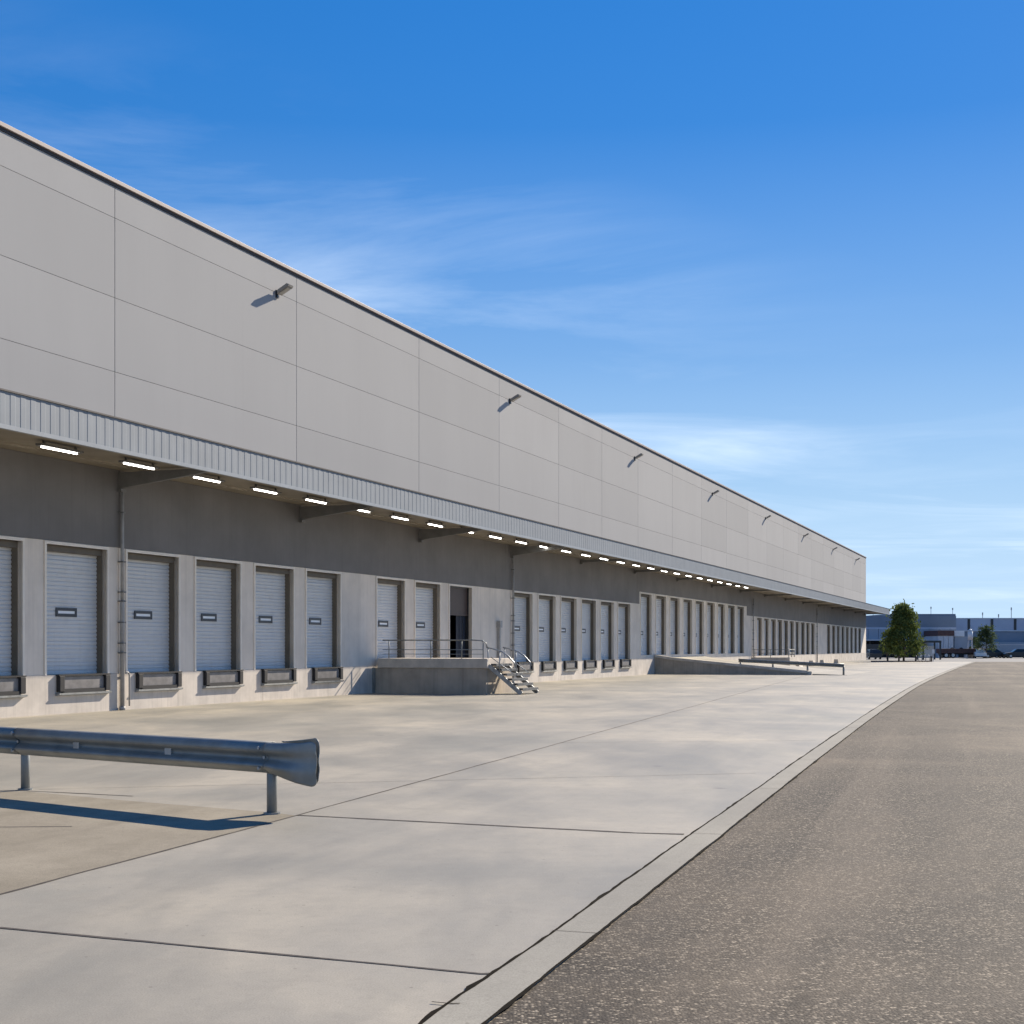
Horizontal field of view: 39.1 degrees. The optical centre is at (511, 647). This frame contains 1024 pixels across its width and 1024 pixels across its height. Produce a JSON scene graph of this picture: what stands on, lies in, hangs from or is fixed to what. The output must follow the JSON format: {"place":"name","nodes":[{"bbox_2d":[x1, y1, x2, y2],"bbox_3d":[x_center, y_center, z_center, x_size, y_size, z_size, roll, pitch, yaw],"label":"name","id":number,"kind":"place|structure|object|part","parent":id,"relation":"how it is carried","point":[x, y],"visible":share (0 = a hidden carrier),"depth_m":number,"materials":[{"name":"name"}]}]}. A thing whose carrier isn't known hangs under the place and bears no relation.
{"place":"outdoors","nodes":[
{"label":"outdoors","id":0,"kind":"place"},
{"bbox_2d":[0,791,293,892],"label":"rough pavement","id":1,"kind":"structure","parent":0,"point":[100,832],"depth_m":13.05,"materials":[{"name":"concrete"}]},
{"bbox_2d":[27,826,71,826],"bbox_3d":[-5.475,1.646,13.185,2.854,0.001,0.038,0,0,-3],"label":"pavement joint","id":2,"kind":"object","parent":1,"relation":"on","point":[49,826],"visible":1,"depth_m":13.26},
{"bbox_2d":[0,662,970,1023],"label":"yard pavement","id":3,"kind":"structure","parent":0,"point":[422,890],"depth_m":12.58,"materials":[{"name":"concrete"}]},
{"bbox_2d":[15,790,126,795],"bbox_3d":[-6.320,1.646,16.591,4.395,0.001,0.335,0,0,12],"label":"pavement joint","id":4,"kind":"object","parent":3,"relation":"on","point":[67,792],"visible":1,"depth_m":16.37,"materials":[{"name":"grey concrete"}]},
{"bbox_2d":[0,727,319,814],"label":"guardrail","id":5,"kind":"object","parent":3,"relation":"on","point":[296,761],"visible":1,"depth_m":14.96,"materials":[{"name":"grey metal"}]},
{"bbox_2d":[0,927,488,973],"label":"pavement joint","id":6,"kind":"object","parent":3,"relation":"on","point":[232,949],"visible":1,"depth_m":7.86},
{"bbox_2d":[1,677,798,893],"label":"pavement joint","id":7,"kind":"object","parent":3,"relation":"on","point":[292,816],"visible":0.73,"depth_m":13.33,"materials":[{"name":"grey concrete"}]},
{"bbox_2d":[68,773,740,788],"bbox_3d":[-1.150,1.646,17.824,8.962,0.001,0.026,0,0,-14],"label":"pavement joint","id":8,"kind":"object","parent":3,"relation":"on","point":[385,781],"visible":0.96,"depth_m":17.72,"materials":[{"name":"grey concrete"}]},
{"bbox_2d":[372,639,512,693],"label":"loading platform","id":9,"kind":"structure","parent":3,"relation":"on","point":[430,675],"depth_m":51.60,"materials":[{"name":"concrete"}]},
{"bbox_2d":[300,815,683,833],"bbox_3d":[-0.305,1.646,13.413,3.914,0.001,0.129,0,0,22],"label":"pavement joint","id":10,"kind":"object","parent":3,"relation":"on","point":[496,825],"visible":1,"depth_m":13.33,"materials":[{"name":"grey concrete"}]},
{"bbox_2d":[486,647,538,694],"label":"metal stairs","id":11,"kind":"structure","parent":3,"relation":"on","point":[509,668],"depth_m":51.01,"materials":[{"name":"grey metal"}]},
{"bbox_2d":[654,655,870,674],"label":"concrete ramp","id":12,"kind":"structure","parent":3,"relation":"on","point":[688,665],"depth_m":89.18,"materials":[{"name":"grey concrete"}]},
{"bbox_2d":[751,649,795,665],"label":"loading platform","id":13,"kind":"structure","parent":3,"relation":"on","point":[788,658],"depth_m":119.06,"materials":[{"name":"concrete"}]},
{"bbox_2d":[738,659,844,674],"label":"guardrail","id":14,"kind":"object","parent":3,"relation":"on","point":[773,662],"visible":0.96,"depth_m":87.57,"materials":[{"name":"grey metal"}]},
{"bbox_2d":[871,661,931,661],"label":"planting kerb","id":15,"kind":"structure","parent":3,"relation":"on","point":[901,661],"depth_m":168.15,"materials":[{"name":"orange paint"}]},
{"bbox_2d":[0,0,1023,617],"label":"sky","id":16,"kind":"structure","parent":0,"point":[774,249],"materials":[{"name":"blue"}]},
{"bbox_2d":[488,662,1023,1023],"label":"asphalt lot","id":17,"kind":"structure","parent":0,"point":[871,871],"depth_m":9.35,"materials":[{"name":"grey asphalt"}]},
{"bbox_2d":[843,657,1023,661],"bbox_3d":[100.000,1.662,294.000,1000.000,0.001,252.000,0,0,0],"label":"road","id":18,"kind":"structure","parent":0,"point":[1005,659],"depth_m":202.49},
{"bbox_2d":[866,649,881,658],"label":"parked car","id":19,"kind":"object","parent":18,"relation":"on","point":[875,653],"visible":0.74,"depth_m":203.39,"materials":[{"name":"grey paint"}]},
{"bbox_2d":[866,644,906,657],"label":"truck trailer","id":20,"kind":"object","parent":18,"relation":"on","point":[871,646],"visible":0.04,"depth_m":223.75,"materials":[{"name":"grey paint"}]},
{"bbox_2d":[878,599,927,660],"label":"leafy tree","id":21,"kind":"object","parent":18,"relation":"on","point":[903,624],"visible":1,"depth_m":170.09,"materials":[{"name":"green plant"}]},
{"bbox_2d":[866,607,955,656],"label":"factory","id":22,"kind":"structure","parent":18,"relation":"on","point":[876,625],"depth_m":247.00,"materials":[{"name":"grey paint"}]},
{"bbox_2d":[917,641,940,659],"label":"bike shelter","id":23,"kind":"object","parent":18,"relation":"on","point":[928,652],"visible":0.68,"depth_m":201.25,"materials":[{"name":"grey paint"}]},
{"bbox_2d":[936,649,992,657],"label":"truck trailer","id":24,"kind":"object","parent":18,"relation":"on","point":[949,653],"visible":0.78,"depth_m":228.76,"materials":[{"name":"orange paint"}]},
{"bbox_2d":[969,636,978,648],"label":"thin tree","id":25,"kind":"object","parent":18,"relation":"on","point":[974,642],"visible":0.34,"depth_m":239.62,"materials":[{"name":"green plant"}]},
{"bbox_2d":[973,649,986,657],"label":"parked car","id":26,"kind":"object","parent":18,"relation":"on","point":[979,653],"visible":0.97,"depth_m":226.24,"materials":[{"name":"white paint"}]},
{"bbox_2d":[972,624,998,657],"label":"thin tree","id":27,"kind":"object","parent":18,"relation":"on","point":[986,630],"visible":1,"depth_m":225.51,"materials":[{"name":"green plant"}]},
{"bbox_2d":[956,607,1023,656],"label":"factory","id":28,"kind":"structure","parent":18,"relation":"on","point":[1008,631],"depth_m":255.00,"materials":[{"name":"grey paint"}]},
{"bbox_2d":[982,649,1005,657],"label":"parked car","id":29,"kind":"object","parent":18,"relation":"on","point":[998,653],"visible":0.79,"depth_m":228.18,"materials":[{"name":"grey paint"}]},
{"bbox_2d":[979,645,1023,657],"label":"truck trailer","id":30,"kind":"object","parent":18,"relation":"on","point":[1005,648],"visible":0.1,"depth_m":234.73,"materials":[{"name":"grey paint"}]},
{"bbox_2d":[1002,649,1023,657],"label":"parked car","id":31,"kind":"object","parent":18,"relation":"on","point":[1016,652],"visible":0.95,"depth_m":226.22,"materials":[{"name":"grey paint"}]},
{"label":"window","id":32,"kind":"part","parent":31,"relation":"part of","materials":[{"name":"black glass"}]},
{"bbox_2d":[966,629,972,657],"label":"storage tank","id":33,"kind":"object","parent":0,"point":[970,634],"visible":0.74,"depth_m":231.68,"materials":[{"name":"white metal"}]},
{"label":"ground","id":34,"kind":"structure","parent":0,"visible":0},
{"bbox_2d":[0,121,889,717],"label":"warehouse","id":35,"kind":"structure","parent":34,"relation":"on","point":[174,345],"depth_m":46.41,"materials":[{"name":"metal"}]},
{"bbox_2d":[0,536,24,675],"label":"dock door","id":36,"kind":"structure","parent":35,"relation":"in","point":[9,590],"depth_m":34.47,"materials":[{"name":"paint"}]},
{"bbox_2d":[0,675,27,698],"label":"dock leveller","id":37,"kind":"object","parent":35,"relation":"attached to","point":[15,687],"visible":1,"depth_m":34.05,"materials":[{"name":"grey metal"}]},
{"bbox_2d":[35,440,83,453],"bbox_3d":[-10.380,-4.599,33.078,0.180,0.169,1.500,0,0,20],"label":"canopy light","id":38,"kind":"object","parent":35,"relation":"attached to","point":[43,444],"visible":1,"depth_m":32.95,"materials":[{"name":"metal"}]},
{"bbox_2d":[44,540,108,674],"bbox_3d":[-11.147,-0.973,36.484,0.375,3.305,2.580,0,0,20],"label":"dock door","id":39,"kind":"structure","parent":35,"relation":"in","point":[73,576],"depth_m":36.79,"materials":[{"name":"paint"}]},
{"bbox_2d":[55,673,111,695],"bbox_3d":[-10.855,0.932,36.561,0.134,0.535,2.120,0,0,20],"label":"dock leveller","id":40,"kind":"object","parent":35,"relation":"attached to","point":[86,685],"visible":1,"depth_m":36.51,"materials":[{"name":"grey metal"}]},
{"bbox_2d":[119,457,159,469],"bbox_3d":[-9.302,-4.599,35.984,0.180,0.169,1.500,0,0,20],"label":"canopy light","id":41,"kind":"object","parent":35,"relation":"attached to","point":[137,464],"visible":1,"depth_m":35.86,"materials":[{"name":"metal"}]},
{"bbox_2d":[125,549,180,672],"bbox_3d":[-9.996,-0.973,39.587,0.375,3.305,2.580,0,0,20],"label":"dock door","id":42,"kind":"structure","parent":35,"relation":"in","point":[149,579],"depth_m":39.94,"materials":[{"name":"paint"}]},
{"bbox_2d":[135,671,182,691],"bbox_3d":[-9.703,0.932,39.664,0.134,0.535,2.120,0,0,20],"label":"dock leveller","id":43,"kind":"object","parent":35,"relation":"attached to","point":[162,682],"visible":1,"depth_m":39.60,"materials":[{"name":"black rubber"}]},
{"bbox_2d":[190,475,224,482],"bbox_3d":[-8.223,-4.599,38.891,0.180,0.169,1.500,0,0,20],"label":"canopy light","id":44,"kind":"object","parent":35,"relation":"attached to","point":[218,480],"visible":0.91,"depth_m":38.84,"materials":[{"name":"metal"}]},
{"bbox_2d":[194,556,241,670],"bbox_3d":[-8.846,-0.973,42.693,0.375,3.305,2.580,0,0,20],"label":"dock door","id":45,"kind":"structure","parent":35,"relation":"in","point":[216,615],"depth_m":43.09,"materials":[{"name":"paint"}]},
{"bbox_2d":[202,670,244,688],"bbox_3d":[-8.552,0.932,42.767,0.134,0.535,2.120,0,0,20],"label":"dock leveller","id":46,"kind":"object","parent":35,"relation":"attached to","point":[226,679],"visible":1,"depth_m":42.68,"materials":[{"name":"grey metal"}]},
{"bbox_2d":[250,484,280,493],"bbox_3d":[-7.144,-4.599,41.797,0.180,0.169,1.500,0,0,20],"label":"canopy light","id":47,"kind":"object","parent":35,"relation":"attached to","point":[255,487],"visible":1,"depth_m":41.66,"materials":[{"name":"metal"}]},
{"bbox_2d":[253,563,294,669],"bbox_3d":[-7.689,-0.973,45.789,0.375,3.305,2.580,0,0,20],"label":"dock door","id":48,"kind":"structure","parent":35,"relation":"in","point":[273,600],"depth_m":46.22,"materials":[{"name":"paint"}]},
{"bbox_2d":[261,668,297,685],"bbox_3d":[-7.400,0.932,45.870,0.134,0.535,2.120,0,0,20],"label":"dock leveller","id":49,"kind":"object","parent":35,"relation":"attached to","point":[285,677],"visible":1,"depth_m":45.87,"materials":[{"name":"grey metal"}]},
{"bbox_2d":[276,283,292,297],"bbox_3d":[-7.254,-11.340,45.784,0.519,0.400,0.300,0,0,20],"label":"floodlight","id":50,"kind":"object","parent":35,"relation":"attached to","point":[284,289],"visible":1,"depth_m":45.69,"materials":[{"name":"grey paint"}]},
{"bbox_2d":[302,495,329,503],"bbox_3d":[-6.066,-4.599,44.703,0.180,0.169,1.500,0,0,20],"label":"canopy light","id":51,"kind":"object","parent":35,"relation":"attached to","point":[308,498],"visible":1,"depth_m":44.52,"materials":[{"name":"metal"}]},
{"bbox_2d":[305,568,341,667],"bbox_3d":[-6.541,-0.973,48.897,0.375,3.305,2.580,0,0,20],"label":"dock door","id":52,"kind":"structure","parent":35,"relation":"in","point":[322,626],"depth_m":49.38,"materials":[{"name":"paint"}]},
{"bbox_2d":[312,667,343,683],"bbox_3d":[-6.249,0.932,48.974,0.134,0.535,2.120,0,0,20],"label":"dock leveller","id":53,"kind":"object","parent":35,"relation":"attached to","point":[327,675],"visible":1,"depth_m":48.90,"materials":[{"name":"grey metal"}]},
{"bbox_2d":[352,504,373,512],"bbox_3d":[-4.987,-4.599,47.610,0.180,0.169,1.500,0,0,20],"label":"canopy light","id":54,"kind":"object","parent":35,"relation":"attached to","point":[368,510],"visible":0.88,"depth_m":47.85,"materials":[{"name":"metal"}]},
{"bbox_2d":[376,576,405,665],"bbox_3d":[-4.673,-0.973,53.905,0.375,3.305,2.580,0,0,20],"label":"dock door","id":55,"kind":"structure","parent":35,"relation":"in","point":[390,625],"depth_m":54.49,"materials":[{"name":"paint"}]},
{"bbox_2d":[389,513,411,519],"bbox_3d":[-3.909,-4.599,50.516,0.180,0.169,1.500,0,0,20],"label":"canopy light","id":56,"kind":"object","parent":35,"relation":"attached to","point":[400,517],"visible":1,"depth_m":50.37,"materials":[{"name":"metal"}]},
{"bbox_2d":[414,580,440,657],"bbox_3d":[-3.491,-0.973,57.119,0.375,3.305,2.580,0,0,20],"label":"dock door","id":57,"kind":"structure","parent":35,"relation":"in","point":[427,622],"depth_m":57.68,"materials":[{"name":"paint"}]},
{"bbox_2d":[425,520,445,526],"bbox_3d":[-2.830,-4.599,53.422,0.180,0.169,1.500,0,0,20],"label":"canopy light","id":58,"kind":"object","parent":35,"relation":"attached to","point":[435,524],"visible":1,"depth_m":53.25,"materials":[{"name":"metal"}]},
{"bbox_2d":[449,584,472,657],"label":"dock door","id":59,"kind":"structure","parent":35,"relation":"in","point":[460,605],"depth_m":61.22,"materials":[{"name":"grey paint"}]},
{"bbox_2d":[487,533,503,538],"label":"canopy light","id":60,"kind":"object","parent":35,"relation":"attached to","point":[495,536],"visible":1,"depth_m":59.01,"materials":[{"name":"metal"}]},
{"bbox_2d":[509,394,520,403],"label":"floodlight","id":61,"kind":"object","parent":35,"relation":"attached to","point":[515,397],"visible":1,"depth_m":65.61,"materials":[{"name":"grey paint"}]},
{"bbox_2d":[513,538,528,543],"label":"canopy light","id":62,"kind":"object","parent":35,"relation":"attached to","point":[520,541],"visible":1,"depth_m":61.89,"materials":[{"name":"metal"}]},
{"bbox_2d":[514,591,532,661],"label":"dock door","id":63,"kind":"structure","parent":35,"relation":"in","point":[522,616],"depth_m":68.28,"materials":[{"name":"paint"}]},
{"bbox_2d":[517,662,533,672],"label":"dock leveller","id":64,"kind":"object","parent":35,"relation":"attached to","point":[526,666],"visible":0.92,"depth_m":67.57,"materials":[{"name":"grey metal"}]},
{"bbox_2d":[538,593,555,661],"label":"dock door","id":65,"kind":"structure","parent":35,"relation":"in","point":[546,605],"depth_m":71.50,"materials":[{"name":"paint"}]},
{"bbox_2d":[541,661,556,671],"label":"dock leveller","id":66,"kind":"object","parent":35,"relation":"attached to","point":[547,667],"visible":1,"depth_m":70.71,"materials":[{"name":"grey metal"}]},
{"bbox_2d":[559,548,572,552],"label":"canopy light","id":67,"kind":"object","parent":35,"relation":"attached to","point":[568,551],"visible":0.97,"depth_m":67.75,"materials":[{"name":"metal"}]},
{"bbox_2d":[560,596,576,660],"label":"dock door","id":68,"kind":"structure","parent":35,"relation":"in","point":[567,613],"depth_m":74.70,"materials":[{"name":"paint"}]},
{"bbox_2d":[563,660,578,670],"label":"dock leveller","id":69,"kind":"object","parent":35,"relation":"attached to","point":[570,666],"visible":1,"depth_m":74.08,"materials":[{"name":"grey metal"}]},
{"bbox_2d":[581,598,596,660],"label":"dock door","id":70,"kind":"structure","parent":35,"relation":"in","point":[587,620],"depth_m":77.95,"materials":[{"name":"paint"}]},
{"bbox_2d":[584,660,597,669],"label":"dock leveller","id":71,"kind":"object","parent":35,"relation":"attached to","point":[590,664],"visible":1,"depth_m":77.20,"materials":[{"name":"grey metal"}]},
{"bbox_2d":[600,600,613,659],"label":"dock door","id":72,"kind":"structure","parent":35,"relation":"in","point":[605,607],"depth_m":81.10,"materials":[{"name":"paint"}]},
{"bbox_2d":[603,659,614,668],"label":"dock leveller","id":73,"kind":"object","parent":35,"relation":"attached to","point":[608,664],"visible":1,"depth_m":80.40,"materials":[{"name":"grey metal"}]},
{"bbox_2d":[617,602,630,659],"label":"dock door","id":74,"kind":"structure","parent":35,"relation":"in","point":[622,609],"depth_m":84.52,"materials":[{"name":"paint"}]},
{"bbox_2d":[620,659,631,668],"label":"dock leveller","id":75,"kind":"object","parent":35,"relation":"attached to","point":[626,663],"visible":1,"depth_m":83.64,"materials":[{"name":"grey metal"}]},
{"bbox_2d":[634,453,642,460],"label":"floodlight","id":76,"kind":"object","parent":35,"relation":"attached to","point":[638,456],"visible":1,"depth_m":85.54,"materials":[{"name":"grey paint"}]},
{"bbox_2d":[640,592,651,654],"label":"dock door","id":77,"kind":"structure","parent":35,"relation":"in","point":[644,609],"depth_m":89.16,"materials":[{"name":"paint"}]},
{"bbox_2d":[655,594,666,654],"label":"dock door","id":78,"kind":"structure","parent":35,"relation":"in","point":[660,617],"depth_m":92.62,"materials":[{"name":"paint"}]},
{"bbox_2d":[670,596,679,653],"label":"dock door","id":79,"kind":"structure","parent":35,"relation":"in","point":[673,600],"depth_m":96.10,"materials":[{"name":"paint"}]},
{"bbox_2d":[683,598,692,653],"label":"dock door","id":80,"kind":"structure","parent":35,"relation":"in","point":[686,611],"depth_m":99.59,"materials":[{"name":"paint"}]},
{"bbox_2d":[695,600,703,653],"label":"dock door","id":81,"kind":"structure","parent":35,"relation":"in","point":[699,622],"depth_m":102.82,"materials":[{"name":"paint"}]},
{"bbox_2d":[707,601,714,653],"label":"dock door","id":82,"kind":"structure","parent":35,"relation":"in","point":[710,609],"depth_m":106.40,"materials":[{"name":"paint"}]},
{"bbox_2d":[717,603,724,653],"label":"dock door","id":83,"kind":"structure","parent":35,"relation":"in","point":[720,613],"depth_m":109.72,"materials":[{"name":"paint"}]},
{"bbox_2d":[728,604,734,652],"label":"dock door","id":84,"kind":"structure","parent":35,"relation":"in","point":[731,608],"depth_m":113.21,"materials":[{"name":"paint"}]},
{"bbox_2d":[737,605,743,652],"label":"dock door","id":85,"kind":"structure","parent":35,"relation":"in","point":[739,608],"depth_m":116.54,"materials":[{"name":"paint"}]},
{"bbox_2d":[757,617,762,655],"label":"dock door","id":86,"kind":"structure","parent":35,"relation":"in","point":[759,642],"depth_m":124.21,"materials":[{"name":"paint"}]},
{"bbox_2d":[764,617,769,654],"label":"dock door","id":87,"kind":"structure","parent":35,"relation":"in","point":[766,626],"depth_m":127.31,"materials":[{"name":"paint"}]},
{"bbox_2d":[771,618,775,654],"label":"dock door","id":88,"kind":"structure","parent":35,"relation":"in","point":[773,633],"depth_m":130.46,"materials":[{"name":"paint"}]},
{"bbox_2d":[777,619,781,654],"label":"dock door","id":89,"kind":"structure","parent":35,"relation":"in","point":[779,634],"depth_m":133.55,"materials":[{"name":"paint"}]},
{"bbox_2d":[783,620,787,654],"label":"dock door","id":90,"kind":"structure","parent":35,"relation":"in","point":[785,626],"depth_m":136.65,"materials":[{"name":"paint"}]},
{"bbox_2d":[789,620,793,654],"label":"dock door","id":91,"kind":"structure","parent":35,"relation":"in","point":[790,621],"depth_m":139.72,"materials":[{"name":"paint"}]},
{"bbox_2d":[795,621,799,654],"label":"dock door","id":92,"kind":"structure","parent":35,"relation":"in","point":[797,623],"depth_m":142.90,"materials":[{"name":"paint"}]},
{"bbox_2d":[801,621,804,653],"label":"dock door","id":93,"kind":"structure","parent":35,"relation":"in","point":[802,623],"depth_m":146.00,"materials":[{"name":"paint"}]},
{"bbox_2d":[806,622,809,653],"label":"dock door","id":94,"kind":"structure","parent":35,"relation":"in","point":[807,623],"depth_m":149.10,"materials":[{"name":"paint"}]},
{"bbox_2d":[811,622,814,653],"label":"dock door","id":95,"kind":"structure","parent":35,"relation":"in","point":[812,645],"depth_m":152.19,"materials":[{"name":"paint"}]},
{"bbox_2d":[827,624,829,653],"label":"dock door","id":96,"kind":"structure","parent":35,"relation":"in","point":[828,628],"depth_m":163.23,"materials":[{"name":"paint"}]},
{"bbox_2d":[832,625,834,653],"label":"dock door","id":97,"kind":"structure","parent":35,"relation":"in","point":[833,626],"depth_m":167.06,"materials":[{"name":"paint"}]},
{"bbox_2d":[837,625,839,652],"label":"dock door","id":98,"kind":"structure","parent":35,"relation":"in","point":[838,627],"depth_m":170.90,"materials":[{"name":"paint"}]},
{"bbox_2d":[841,626,844,652],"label":"dock door","id":99,"kind":"structure","parent":35,"relation":"in","point":[842,629],"depth_m":174.74,"materials":[{"name":"paint"}]},
{"bbox_2d":[846,626,848,652],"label":"dock door","id":100,"kind":"structure","parent":35,"relation":"in","point":[847,634],"depth_m":178.62,"materials":[{"name":"paint"}]},
{"bbox_2d":[850,627,852,652],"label":"dock door","id":101,"kind":"structure","parent":35,"relation":"in","point":[851,628],"depth_m":181.97,"materials":[{"name":"paint"}]},
{"bbox_2d":[854,627,856,652],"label":"dock door","id":102,"kind":"structure","parent":35,"relation":"in","point":[855,648],"depth_m":186.28,"materials":[{"name":"paint"}]},
{"bbox_2d":[858,628,860,652],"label":"dock door","id":103,"kind":"structure","parent":35,"relation":"in","point":[859,632],"depth_m":190.14,"materials":[{"name":"paint"}]},
{"bbox_2d":[423,662,973,1023],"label":"kerb","id":104,"kind":"structure","parent":34,"relation":"on","point":[485,999],"depth_m":8.91,"materials":[{"name":"concrete"}]},
{"bbox_2d":[418,668,953,1023],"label":"kerb joint","id":105,"kind":"object","parent":104,"relation":"on","point":[433,1012],"visible":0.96,"depth_m":9.07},
{"bbox_2d":[481,666,962,1023],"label":"kerb joint","id":106,"kind":"object","parent":104,"relation":"on","point":[511,1002],"visible":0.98,"depth_m":8.88,"materials":[{"name":"grey concrete"}]},
{"bbox_2d":[877,632,889,658],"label":"leafy shrub","id":107,"kind":"object","parent":34,"relation":"on","point":[880,641],"visible":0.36,"depth_m":204.91,"materials":[{"name":"green plant"}]},
{"bbox_2d":[924,630,966,657],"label":"annex building","id":108,"kind":"structure","parent":34,"relation":"on","point":[950,639],"depth_m":238.44,"materials":[{"name":"grey paint"}]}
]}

